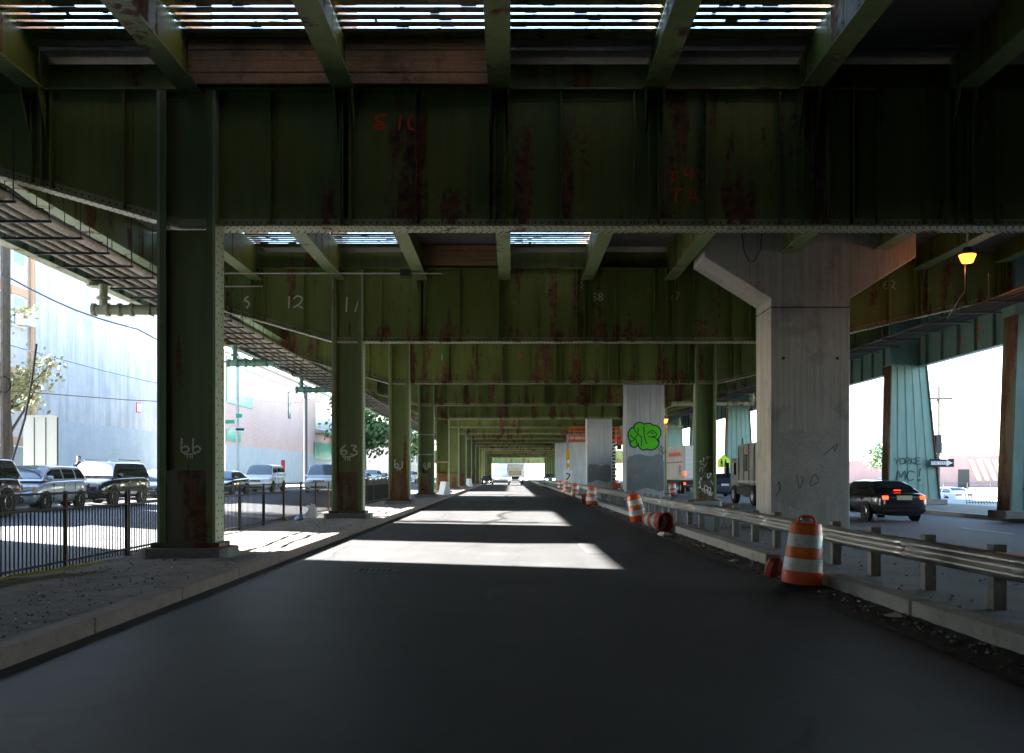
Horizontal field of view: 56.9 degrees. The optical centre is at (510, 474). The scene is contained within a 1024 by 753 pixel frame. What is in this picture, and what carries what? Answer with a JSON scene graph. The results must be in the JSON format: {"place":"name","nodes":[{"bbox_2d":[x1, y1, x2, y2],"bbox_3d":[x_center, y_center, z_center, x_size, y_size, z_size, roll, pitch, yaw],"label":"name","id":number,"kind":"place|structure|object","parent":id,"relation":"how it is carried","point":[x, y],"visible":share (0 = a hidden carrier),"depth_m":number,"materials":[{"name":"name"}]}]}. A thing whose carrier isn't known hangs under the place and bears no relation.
{"place":"outdoors","nodes":[
{"label":"outdoors","id":0,"kind":"place"},
{"bbox_2d":[11,344,37,460],"bbox_3d":[-17.075,-1.760,33.000,1.119,5.589,0.080,0,0,0],"label":"guy wire","id":1,"kind":"object","parent":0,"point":[27,404],"visible":0.68,"depth_m":32.97,"materials":[{"name":"grey"}]},
{"bbox_2d":[0,479,493,640],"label":"sidewalk","id":2,"kind":"structure","parent":0,"point":[16,588],"depth_m":13.97,"materials":[{"name":"concrete"}]},
{"bbox_2d":[0,561,105,580],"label":"curb","id":3,"kind":"structure","parent":2,"relation":"on","point":[52,570],"depth_m":13.72,"materials":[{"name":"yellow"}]},
{"bbox_2d":[0,489,127,576],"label":"iron fence","id":4,"kind":"object","parent":2,"relation":"on","point":[66,560],"visible":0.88,"depth_m":15.17,"materials":[{"name":"black"}]},
{"bbox_2d":[128,482,301,554],"bbox_3d":[-7.150,0.920,24.960,0.052,1.300,14.572,0,0,0],"label":"iron fence","id":5,"kind":"object","parent":2,"relation":"on","point":[283,505],"visible":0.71,"depth_m":24.93,"materials":[{"name":"black"}]},
{"bbox_2d":[303,503,317,518],"bbox_3d":[-6.556,1.209,30.976,0.483,0.522,0.398,0,0,0],"label":"plastic bag","id":6,"kind":"object","parent":2,"relation":"on","point":[311,512],"visible":0.99,"depth_m":30.88,"materials":[{"name":"white plastic"}]},
{"bbox_2d":[302,480,366,516],"bbox_3d":[-7.150,0.920,39.560,0.052,1.300,14.572,0,0,0],"label":"iron fence","id":7,"kind":"object","parent":2,"relation":"on","point":[315,496],"visible":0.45,"depth_m":35.57,"materials":[{"name":"black"}]},
{"bbox_2d":[367,479,387,503],"bbox_3d":[-7.150,0.920,56.680,0.052,1.300,19.412,0,0,0],"label":"iron fence","id":8,"kind":"object","parent":2,"relation":"on","point":[377,490],"visible":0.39,"depth_m":50.80,"materials":[{"name":"black"}]},
{"bbox_2d":[2,475,494,575],"bbox_3d":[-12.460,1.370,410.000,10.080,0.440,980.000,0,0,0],"label":"side street","id":9,"kind":"structure","parent":0,"point":[271,506],"depth_m":25.60,"materials":[{"name":"asphalt"}]},
{"bbox_2d":[0,458,22,516],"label":"dark suv","id":10,"kind":"object","parent":9,"relation":"on","point":[10,475],"visible":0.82,"depth_m":28.43,"materials":[{"name":"grey paint"}]},
{"bbox_2d":[17,465,87,511],"bbox_3d":[-16.250,0.475,32.703,1.896,1.577,4.035,0,0,0],"label":"silver hatchback","id":11,"kind":"object","parent":9,"relation":"on","point":[45,478],"visible":0.66,"depth_m":32.02,"materials":[{"name":"blue paint"}]},
{"bbox_2d":[60,459,149,506],"bbox_3d":[-16.050,0.353,37.502,2.110,1.866,4.835,0,0,0],"label":"grey suv","id":12,"kind":"object","parent":9,"relation":"on","point":[109,475],"visible":0.66,"depth_m":36.61,"materials":[{"name":"grey paint"}]},
{"bbox_2d":[131,470,156,499],"bbox_3d":[-16.350,0.522,44.602,1.965,1.491,4.885,0,0,0],"label":"navy sedan","id":13,"kind":"object","parent":9,"relation":"on","point":[152,479],"visible":0.12,"depth_m":43.05,"materials":[{"name":"blue paint"}]},
{"bbox_2d":[224,470,249,494],"bbox_3d":[-16.600,0.522,55.002,1.965,1.491,4.885,0,0,0],"label":"dark sedan","id":14,"kind":"object","parent":9,"relation":"on","point":[231,477],"visible":0.41,"depth_m":54.32,"materials":[{"name":"grey paint"}]},
{"bbox_2d":[242,465,285,491],"bbox_3d":[-16.300,0.317,62.502,2.200,1.920,4.835,0,0,0],"label":"white suv","id":15,"kind":"object","parent":9,"relation":"on","point":[265,474],"visible":0.73,"depth_m":61.38,"materials":[{"name":"white paint"}]},
{"bbox_2d":[305,464,331,492],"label":"white van","id":16,"kind":"object","parent":9,"relation":"on","point":[319,472],"visible":0.45,"depth_m":66.65,"materials":[{"name":"white paint"}]},
{"bbox_2d":[286,477,435,486],"bbox_3d":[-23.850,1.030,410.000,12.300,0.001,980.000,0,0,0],"label":"pavement","id":17,"kind":"structure","parent":0,"point":[297,484],"depth_m":94.29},
{"bbox_2d":[11,299,67,461],"bbox_3d":[-18.768,-2.843,35.673,3.943,7.757,3.164,0,0,-42],"label":"street tree","id":18,"kind":"object","parent":17,"relation":"on","point":[19,380],"visible":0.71,"depth_m":35.86,"materials":[{"name":"green plant"}]},
{"bbox_2d":[23,415,58,464],"bbox_3d":[-22.375,-0.885,45.015,1.650,3.830,0.110,0,0,0],"label":"metal hoarding","id":19,"kind":"object","parent":17,"relation":"on","point":[40,439],"visible":0.69,"depth_m":45.00,"materials":[{"name":"grey"}]},
{"bbox_2d":[0,245,156,459],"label":"utility pole","id":20,"kind":"object","parent":17,"relation":"on","point":[5,355],"visible":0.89,"depth_m":33.47,"materials":[{"name":"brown wood"}]},
{"bbox_2d":[0,272,225,362],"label":"overhead cable","id":21,"kind":"object","parent":20,"relation":"attached to","point":[16,281],"visible":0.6,"depth_m":36.73,"materials":[{"name":"blue paint"}]},
{"bbox_2d":[1,342,297,402],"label":"overhead cable","id":22,"kind":"object","parent":20,"relation":"attached to","point":[133,377],"visible":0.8,"depth_m":42.38,"materials":[{"name":"rubber"}]},
{"bbox_2d":[225,351,244,470],"bbox_3d":[-18.100,-3.570,62.247,1.300,9.200,0.306,0,0,0],"label":"light pole","id":23,"kind":"object","parent":17,"relation":"on","point":[237,428],"visible":0.78,"depth_m":62.21,"materials":[{"name":"silver metal"}]},
{"bbox_2d":[295,385,319,485],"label":"utility pole","id":24,"kind":"object","parent":17,"relation":"on","point":[311,395],"visible":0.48,"depth_m":83.36,"materials":[{"name":"grey"}]},
{"bbox_2d":[318,397,387,469],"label":"street tree","id":25,"kind":"object","parent":17,"relation":"on","point":[376,429],"visible":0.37,"depth_m":144.37,"materials":[{"name":"green plant"}]},
{"bbox_2d":[387,421,435,461],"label":"street tree","id":26,"kind":"object","parent":17,"relation":"on","point":[414,444],"visible":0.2,"depth_m":187.86,"materials":[{"name":"green plant"}]},
{"bbox_2d":[0,477,1023,752],"bbox_3d":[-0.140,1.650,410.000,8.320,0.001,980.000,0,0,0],"label":"road","id":27,"kind":"structure","parent":0,"point":[562,641],"depth_m":8.20,"materials":[{"name":"asphalt"}]},
{"bbox_2d":[353,568,398,572],"bbox_3d":[-2.300,1.644,16.200,0.800,0.010,0.800,0,0,0],"label":"manhole cover","id":28,"kind":"object","parent":27,"relation":"on","point":[374,570],"visible":1,"depth_m":16.12,"materials":[{"name":"grey"}]},
{"bbox_2d":[247,501,664,598],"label":"road repairs","id":29,"kind":"structure","parent":27,"relation":"on","point":[610,546],"depth_m":21.50,"materials":[{"name":"asphalt"}]},
{"bbox_2d":[507,464,523,484],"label":"oncoming truck","id":30,"kind":"object","parent":27,"relation":"on","point":[515,472],"visible":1,"depth_m":143.00,"materials":[{"name":"white paint"}]},
{"bbox_2d":[542,486,1023,686],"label":"gutter","id":31,"kind":"object","parent":27,"relation":"on","point":[991,662],"visible":0.81,"depth_m":10.64,"materials":[{"name":"concrete"}]},
{"bbox_2d":[585,485,597,505],"bbox_3d":[4.205,1.101,49.008,0.720,1.039,0.720,0,-1,33],"label":"traffic barrel","id":32,"kind":"object","parent":31,"relation":"on","point":[591,498],"visible":0.98,"depth_m":48.79,"materials":[{"name":"orange plastic"}]},
{"bbox_2d":[627,491,645,521],"bbox_3d":[4.241,1.104,31.982,0.734,1.060,0.734,-13,2,0],"label":"traffic barrel","id":33,"kind":"object","parent":31,"relation":"on","point":[636,509],"visible":0.9,"depth_m":31.76,"materials":[{"name":"orange plastic"}]},
{"bbox_2d":[642,511,673,531],"bbox_3d":[4.086,1.302,26.542,0.590,0.590,0.811,0,4,-32],"label":"overturned barrel","id":34,"kind":"object","parent":31,"relation":"on","point":[662,521],"visible":0.98,"depth_m":26.43,"materials":[{"name":"red plastic"}]},
{"bbox_2d":[764,556,783,577],"bbox_3d":[4.186,1.468,14.960,0.291,0.323,0.236,11,14,0],"label":"crushed barrel piece","id":35,"kind":"object","parent":31,"relation":"on","point":[773,566],"visible":0.9,"depth_m":14.88,"materials":[{"name":"red plastic"}]},
{"bbox_2d":[775,515,826,590],"bbox_3d":[4.191,1.102,13.491,0.720,1.039,0.720,5,1,0],"label":"traffic barrel","id":36,"kind":"object","parent":31,"relation":"on","point":[802,569],"visible":0.99,"depth_m":13.28,"materials":[{"name":"orange plastic"}]},
{"bbox_2d":[69,5,1002,474],"label":"sky","id":37,"kind":"structure","parent":0,"point":[970,421],"materials":[{"name":"white"}]},
{"bbox_2d":[435,474,1003,676],"bbox_3d":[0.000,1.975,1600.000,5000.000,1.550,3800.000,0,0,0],"label":"ground","id":38,"kind":"structure","parent":0,"point":[950,501],"depth_m":104.92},
{"bbox_2d":[11,250,34,466],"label":"corner building","id":39,"kind":"structure","parent":38,"relation":"on","point":[22,269],"depth_m":57.82,"materials":[{"name":"white paint"}]},
{"bbox_2d":[11,294,24,328],"bbox_3d":[-29.954,-9.900,57.550,0.090,1.900,1.500,0,0,0],"label":"window","id":40,"kind":"structure","parent":39,"relation":"in","point":[16,300],"depth_m":57.12,"materials":[{"name":"white paint"}]},
{"bbox_2d":[11,250,24,268],"bbox_3d":[-29.954,-13.600,57.550,0.090,1.900,1.500,0,0,0],"label":"window","id":41,"kind":"structure","parent":39,"relation":"in","point":[17,259],"depth_m":57.42,"materials":[{"name":"glass"}]},
{"bbox_2d":[14,445,22,466],"bbox_3d":[-29.954,-0.800,57.550,0.090,1.900,1.500,0,0,0],"label":"window","id":42,"kind":"structure","parent":39,"relation":"in","point":[18,460],"depth_m":57.58,"materials":[{"name":"white paint"}]},
{"bbox_2d":[16,309,34,326],"bbox_3d":[-29.545,-9.500,57.600,0.710,0.900,1.000,0,0,0],"label":"air conditioner","id":43,"kind":"object","parent":39,"relation":"attached to","point":[29,321],"visible":0.85,"depth_m":57.15,"materials":[{"name":"white"}]},
{"bbox_2d":[35,261,156,470],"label":"grey building","id":44,"kind":"structure","parent":38,"relation":"on","point":[93,429],"depth_m":67.93,"materials":[{"name":"concrete"}]},
{"bbox_2d":[16,478,435,506],"bbox_3d":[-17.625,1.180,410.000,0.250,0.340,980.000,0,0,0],"label":"kerb","id":45,"kind":"structure","parent":38,"relation":"on","point":[152,497],"depth_m":46.21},
{"bbox_2d":[0,480,493,669],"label":"kerb","id":46,"kind":"structure","parent":38,"relation":"on","point":[19,648],"depth_m":11.32,"materials":[{"name":"concrete"}]},
{"bbox_2d":[224,349,331,481],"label":"brick building","id":47,"kind":"structure","parent":38,"relation":"on","point":[272,433],"depth_m":119.17,"materials":[{"name":"white"}]},
{"bbox_2d":[226,356,251,408],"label":"window","id":48,"kind":"structure","parent":47,"relation":"in","point":[245,377],"depth_m":104.72,"materials":[{"name":"glass"}]},
{"bbox_2d":[314,442,331,460],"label":"window","id":49,"kind":"structure","parent":47,"relation":"in","point":[322,451],"depth_m":149.86,"materials":[{"name":"green"}]},
{"bbox_2d":[316,403,331,431],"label":"window","id":50,"kind":"structure","parent":47,"relation":"in","point":[322,414],"depth_m":151.22,"materials":[{"name":"glass"}]},
{"bbox_2d":[366,423,417,473],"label":"distant block","id":51,"kind":"structure","parent":38,"relation":"on","point":[380,463],"depth_m":188.00,"materials":[{"name":"white paint"}]},
{"bbox_2d":[383,416,622,487],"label":"steel bent","id":52,"kind":"object","parent":38,"relation":"on","point":[463,432],"visible":0.22,"depth_m":106.33,"materials":[{"name":"metal"}]},
{"bbox_2d":[494,463,524,476],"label":"distant block","id":53,"kind":"structure","parent":38,"relation":"on","point":[500,469],"depth_m":520.00,"materials":[{"name":"grey"}]},
{"bbox_2d":[0,85,1023,558],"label":"steel bent","id":54,"kind":"object","parent":38,"relation":"on","point":[202,171],"visible":1,"depth_m":17.23,"materials":[{"name":"green"}]},
{"bbox_2d":[0,130,435,438],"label":"conduit rack","id":55,"kind":"object","parent":54,"relation":"attached to","point":[38,215],"visible":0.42,"depth_m":22.23,"materials":[{"name":"grey"}]},
{"bbox_2d":[90,283,156,316],"bbox_3d":[-11.725,-5.790,31.350,4.250,1.121,0.459,0,0,0],"label":"drain pipe","id":56,"kind":"object","parent":55,"relation":"attached to","point":[105,308],"visible":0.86,"depth_m":31.21,"materials":[{"name":"metal"}]},
{"bbox_2d":[0,0,1023,92],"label":"deck span","id":57,"kind":"object","parent":54,"relation":"on","point":[188,46],"visible":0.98,"depth_m":16.33,"materials":[{"name":"metal"}]},
{"bbox_2d":[476,443,554,483],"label":"steel bent","id":58,"kind":"object","parent":38,"relation":"on","point":[502,444],"visible":0.16,"depth_m":150.88,"materials":[{"name":"metal"}]},
{"bbox_2d":[411,429,622,484],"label":"steel bent","id":59,"kind":"object","parent":38,"relation":"on","point":[474,441],"visible":0.17,"depth_m":136.03,"materials":[{"name":"metal"}]},
{"bbox_2d":[479,446,554,481],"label":"steel bent","id":60,"kind":"object","parent":38,"relation":"on","point":[506,447],"visible":0.07,"depth_m":165.73,"materials":[{"name":"metal"}]},
{"bbox_2d":[414,424,622,485],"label":"steel bent","id":61,"kind":"object","parent":38,"relation":"on","point":[469,438],"visible":0.1,"depth_m":121.18,"materials":[{"name":"metal"}]},
{"bbox_2d":[482,449,554,476],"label":"steel bent","id":62,"kind":"object","parent":38,"relation":"on","point":[483,450],"visible":0.09,"depth_m":180.58,"materials":[{"name":"metal"}]},
{"bbox_2d":[484,451,554,475],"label":"steel bent","id":63,"kind":"object","parent":38,"relation":"on","point":[485,452],"visible":0.11,"depth_m":195.43,"materials":[{"name":"metal"}]},
{"bbox_2d":[490,455,548,475],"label":"steel bent","id":64,"kind":"object","parent":38,"relation":"on","point":[547,464],"visible":0.12,"depth_m":239.98,"materials":[{"name":"metal"}]},
{"bbox_2d":[488,454,550,475],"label":"steel bent","id":65,"kind":"object","parent":38,"relation":"on","point":[518,454],"visible":0.09,"depth_m":225.13,"materials":[{"name":"metal"}]},
{"bbox_2d":[486,453,554,475],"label":"steel bent","id":66,"kind":"object","parent":38,"relation":"on","point":[552,463],"visible":0.12,"depth_m":210.28,"materials":[{"name":"metal"}]},
{"bbox_2d":[291,358,755,498],"bbox_3d":[2.950,-3.090,61.800,34.500,9.480,0.920,0,0,0],"label":"steel bent","id":67,"kind":"object","parent":38,"relation":"on","point":[426,399],"visible":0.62,"depth_m":61.78,"materials":[{"name":"green"}]},
{"bbox_2d":[295,377,331,392],"bbox_3d":[-12.325,-5.790,61.050,3.050,1.121,0.459,0,0,0],"label":"drain pipe","id":68,"kind":"object","parent":67,"relation":"attached to","point":[304,389],"visible":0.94,"depth_m":60.90,"materials":[{"name":"green"}]},
{"bbox_2d":[365,400,690,489],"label":"steel bent","id":69,"kind":"object","parent":38,"relation":"on","point":[455,425],"visible":0.27,"depth_m":91.48,"materials":[{"name":"metal"}]},
{"bbox_2d":[435,450,622,462],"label":"distant overpass","id":70,"kind":"object","parent":38,"relation":"on","point":[619,457],"visible":0.01,"depth_m":300.00,"materials":[{"name":"green metal"}]},
{"bbox_2d":[366,392,725,492],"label":"steel bent","id":71,"kind":"object","parent":38,"relation":"on","point":[444,415],"visible":0.32,"depth_m":76.63,"materials":[{"name":"metal"}]},
{"bbox_2d":[86,247,1010,518],"bbox_3d":[2.950,-3.090,32.100,34.500,9.480,0.920,0,0,0],"label":"steel bent","id":72,"kind":"object","parent":38,"relation":"on","point":[350,317],"visible":0.64,"depth_m":32.08,"materials":[{"name":"green"}]},
{"bbox_2d":[84,247,1005,365],"bbox_3d":[3.060,-7.280,39.525,35.360,3.940,14.846,0,0,0],"label":"deck span","id":73,"kind":"object","parent":72,"relation":"on","point":[981,333],"visible":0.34,"depth_m":32.75,"materials":[{"name":"metal"}]},
{"bbox_2d":[226,345,289,366],"bbox_3d":[-12.325,-5.790,46.200,3.050,1.121,0.459,0,0,0],"label":"drain pipe","id":74,"kind":"object","parent":73,"relation":"hanging from","point":[234,360],"visible":0.94,"depth_m":46.06,"materials":[{"name":"green"}]},
{"bbox_2d":[618,273,1023,436],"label":"conduit rack","id":75,"kind":"object","parent":72,"relation":"attached to","point":[988,306],"visible":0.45,"depth_m":32.06,"materials":[{"name":"green"}]},
{"bbox_2d":[671,385,755,406],"bbox_3d":[13.175,-5.053,61.000,5.550,1.395,0.405,0,0,0],"label":"drain pipe","id":76,"kind":"object","parent":75,"relation":"attached to","point":[751,402],"visible":0.79,"depth_m":60.87,"materials":[{"name":"metal"}]},
{"bbox_2d":[224,322,887,506],"bbox_3d":[2.950,-3.090,46.950,34.500,9.480,0.920,0,0,0],"label":"steel bent","id":77,"kind":"object","parent":38,"relation":"on","point":[704,370],"visible":0.7,"depth_m":46.93,"materials":[{"name":"green"}]},
{"bbox_2d":[229,317,885,385],"bbox_3d":[3.060,-7.280,54.375,35.360,3.940,14.846,0,0,0],"label":"deck span","id":78,"kind":"object","parent":77,"relation":"on","point":[868,367],"visible":0.14,"depth_m":53.58,"materials":[{"name":"metal"}]},
{"bbox_2d":[529,480,1023,654],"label":"kerb","id":79,"kind":"structure","parent":38,"relation":"on","point":[997,632],"depth_m":10.96,"materials":[{"name":"concrete"}]},
{"bbox_2d":[535,476,1023,522],"bbox_3d":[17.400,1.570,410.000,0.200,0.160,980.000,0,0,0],"label":"kerb","id":80,"kind":"structure","parent":38,"relation":"on","point":[960,514],"depth_m":36.02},
{"bbox_2d":[850,385,883,459],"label":"distant tower","id":81,"kind":"structure","parent":38,"relation":"on","point":[866,416],"depth_m":430.00,"materials":[{"name":"grey"}]},
{"bbox_2d":[863,441,881,470],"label":"street tree","id":82,"kind":"object","parent":38,"relation":"on","point":[875,453],"visible":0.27,"depth_m":164.86,"materials":[{"name":"green plant"}]},
{"bbox_2d":[931,387,952,482],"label":"utility pole","id":83,"kind":"object","parent":38,"relation":"on","point":[938,398],"visible":0.45,"depth_m":73.89,"materials":[{"name":"brown wood"}]},
{"bbox_2d":[940,487,972,499],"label":"white sedan","id":84,"kind":"object","parent":38,"relation":"on","point":[952,492],"visible":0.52,"depth_m":78.41,"materials":[{"name":"white paint"}]},
{"bbox_2d":[538,476,996,514],"bbox_3d":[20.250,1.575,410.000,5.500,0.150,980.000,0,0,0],"label":"pavement","id":85,"kind":"structure","parent":0,"point":[972,509],"depth_m":41.31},
{"bbox_2d":[667,415,682,487],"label":"steel pier","id":86,"kind":"structure","parent":85,"relation":"on","point":[674,437],"depth_m":106.00,"materials":[{"name":"teal paint"}]},
{"bbox_2d":[724,388,751,472],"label":"steel pier","id":87,"kind":"structure","parent":85,"relation":"on","point":[737,424],"depth_m":76.30,"materials":[{"name":"teal paint"}]},
{"bbox_2d":[882,318,947,504],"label":"steel pier","id":88,"kind":"structure","parent":85,"relation":"on","point":[911,443],"depth_m":46.60,"materials":[{"name":"teal paint"}]},
{"bbox_2d":[929,459,953,466],"bbox_3d":[21.150,-0.550,46.353,1.200,0.400,0.023,0,0,0],"label":"one way sign","id":89,"kind":"object","parent":88,"relation":"attached to","point":[941,462],"visible":1,"depth_m":46.35,"materials":[{"name":"grey"}]},
{"bbox_2d":[964,487,996,503],"bbox_3d":[23.784,1.077,47.113,2.642,0.861,0.140,0,0,-9],"label":"bent railing","id":90,"kind":"object","parent":85,"relation":"on","point":[972,502],"visible":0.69,"depth_m":47.05,"materials":[{"name":"grey"}]},
{"bbox_2d":[988,256,1023,518],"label":"steel pier","id":91,"kind":"structure","parent":85,"relation":"on","point":[1010,497],"depth_m":31.80,"materials":[{"name":"teal paint"}]},
{"bbox_2d":[523,476,1023,626],"bbox_3d":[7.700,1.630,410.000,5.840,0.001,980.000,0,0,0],"label":"median","id":92,"kind":"object","parent":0,"point":[961,587],"visible":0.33,"depth_m":15.51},
{"bbox_2d":[0,501,1023,674],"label":"gravel","id":93,"kind":"structure","parent":92,"relation":"on","point":[987,651],"depth_m":11.88,"materials":[{"name":"gravel"}]},
{"bbox_2d":[555,443,565,481],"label":"concrete pier","id":94,"kind":"structure","parent":92,"relation":"on","point":[560,457],"depth_m":146.95,"materials":[{"name":"grey"}]},
{"bbox_2d":[566,435,584,484],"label":"concrete pier","id":95,"kind":"structure","parent":92,"relation":"on","point":[576,461],"depth_m":117.25,"materials":[{"name":"grey"}]},
{"bbox_2d":[568,427,621,487],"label":"scissor lift","id":96,"kind":"object","parent":92,"relation":"on","point":[616,485],"visible":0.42,"depth_m":90.60,"materials":[{"name":"orange metal"}]},
{"bbox_2d":[585,419,611,488],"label":"concrete pier","id":97,"kind":"structure","parent":92,"relation":"on","point":[598,452],"depth_m":87.55,"materials":[{"name":"grey"}]},
{"bbox_2d":[623,385,663,499],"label":"concrete pier","id":98,"kind":"structure","parent":92,"relation":"on","point":[643,438],"depth_m":58.15,"materials":[{"name":"grey"}]},
{"bbox_2d":[547,480,1023,609],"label":"guardrail","id":99,"kind":"object","parent":92,"relation":"on","point":[998,565],"visible":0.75,"depth_m":14.90,"materials":[{"name":"metal"}]},
{"bbox_2d":[694,233,915,528],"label":"concrete pier","id":100,"kind":"structure","parent":92,"relation":"on","point":[799,299],"depth_m":28.05,"materials":[{"name":"grey"}]},
{"bbox_2d":[0,46,1023,286],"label":"deck span","id":101,"kind":"object","parent":100,"relation":"on","point":[587,66],"visible":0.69,"depth_m":17.75,"materials":[{"name":"metal"}]},
{"bbox_2d":[946,233,976,318],"bbox_3d":[13.219,-5.808,27.000,1.468,2.735,0.504,0,0,0],"label":"hanging lamp","id":102,"kind":"object","parent":101,"relation":"hanging from","point":[967,255],"visible":0.93,"depth_m":26.91,"materials":[{"name":"yellow"}]},
{"bbox_2d":[526,476,1023,552],"bbox_3d":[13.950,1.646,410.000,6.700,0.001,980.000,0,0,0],"label":"service road","id":103,"kind":"structure","parent":0,"point":[947,528],"depth_m":29.73,"materials":[{"name":"asphalt"}]},
{"bbox_2d":[667,445,692,493],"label":"box truck","id":104,"kind":"object","parent":103,"relation":"on","point":[680,467],"visible":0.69,"depth_m":79.77,"materials":[{"name":"white paint"}]},
{"bbox_2d":[716,473,730,495],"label":"dark suv","id":105,"kind":"object","parent":103,"relation":"on","point":[723,484],"visible":0.34,"depth_m":66.11,"materials":[{"name":"blue paint"}]},
{"bbox_2d":[725,438,755,505],"bbox_3d":[13.635,-0.157,50.450,2.670,3.595,7.900,0,0,0],"label":"garbage truck","id":106,"kind":"object","parent":103,"relation":"on","point":[743,472],"visible":0.33,"depth_m":50.70,"materials":[{"name":"grey"}]},
{"bbox_2d":[849,480,925,520],"bbox_3d":[13.350,0.955,34.597,1.965,1.491,4.885,0,0,-2],"label":"black sedan","id":107,"kind":"object","parent":103,"relation":"on","point":[868,499],"visible":0.87,"depth_m":32.77,"materials":[{"name":"black paint"}]},
{"bbox_2d":[849,456,998,487],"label":"warehouse","id":108,"kind":"structure","parent":0,"point":[977,471],"depth_m":190.00,"materials":[{"name":"pink"}]},
{"bbox_2d":[958,469,968,487],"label":"door","id":109,"kind":"structure","parent":108,"relation":"in","point":[963,474],"depth_m":189.91,"materials":[{"name":"grey"}]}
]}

